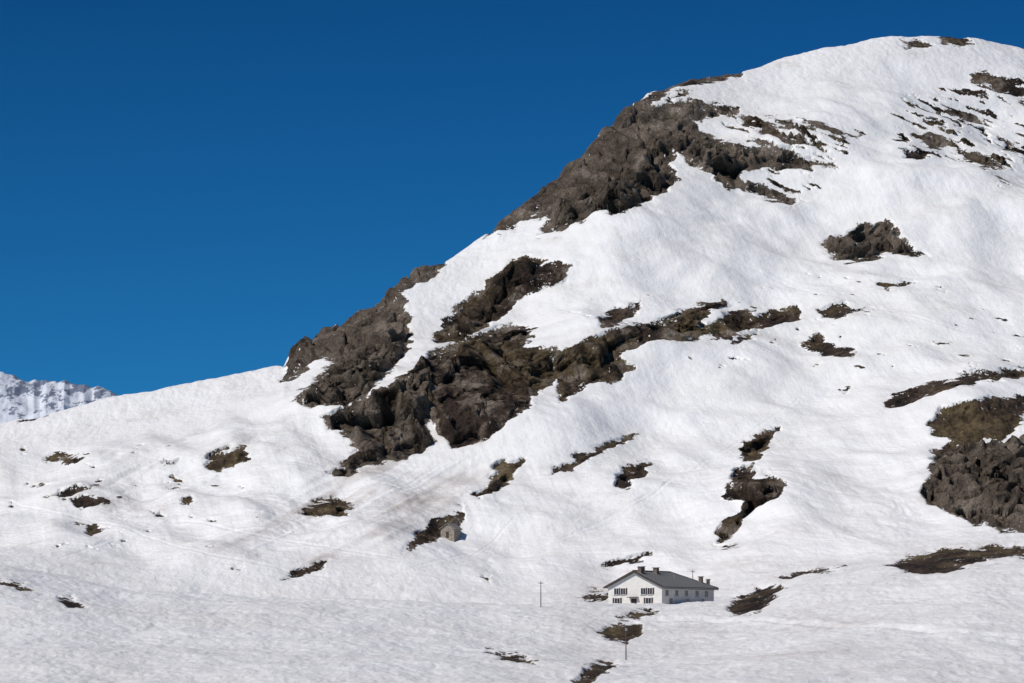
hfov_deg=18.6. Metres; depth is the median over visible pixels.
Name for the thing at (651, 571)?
ridge cap
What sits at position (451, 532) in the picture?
stone hut
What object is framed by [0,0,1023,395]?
sky
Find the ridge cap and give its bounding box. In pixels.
[632,570,670,571]
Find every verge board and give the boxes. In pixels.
[603,571,632,588]
[633,571,662,587]
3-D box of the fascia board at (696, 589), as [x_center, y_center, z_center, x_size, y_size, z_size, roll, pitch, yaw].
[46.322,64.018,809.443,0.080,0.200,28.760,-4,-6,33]
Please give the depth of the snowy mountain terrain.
1000.03 m
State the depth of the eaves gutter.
808.77 m
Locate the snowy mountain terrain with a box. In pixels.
[0,36,1023,682]
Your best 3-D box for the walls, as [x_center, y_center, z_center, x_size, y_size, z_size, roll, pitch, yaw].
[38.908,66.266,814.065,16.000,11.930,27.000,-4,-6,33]
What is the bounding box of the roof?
[606,571,718,588]
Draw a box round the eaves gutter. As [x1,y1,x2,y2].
[663,587,718,589]
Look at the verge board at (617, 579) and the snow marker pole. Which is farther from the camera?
the verge board at (617, 579)
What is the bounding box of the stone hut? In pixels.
[439,523,462,541]
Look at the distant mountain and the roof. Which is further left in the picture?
the distant mountain
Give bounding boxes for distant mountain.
[0,372,118,423]
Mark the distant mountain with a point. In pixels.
(23, 399)
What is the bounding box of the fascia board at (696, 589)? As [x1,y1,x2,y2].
[663,588,713,589]
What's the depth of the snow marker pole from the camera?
654.34 m
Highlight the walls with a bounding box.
[608,573,713,603]
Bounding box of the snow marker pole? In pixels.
[625,625,626,659]
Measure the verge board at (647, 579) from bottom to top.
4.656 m

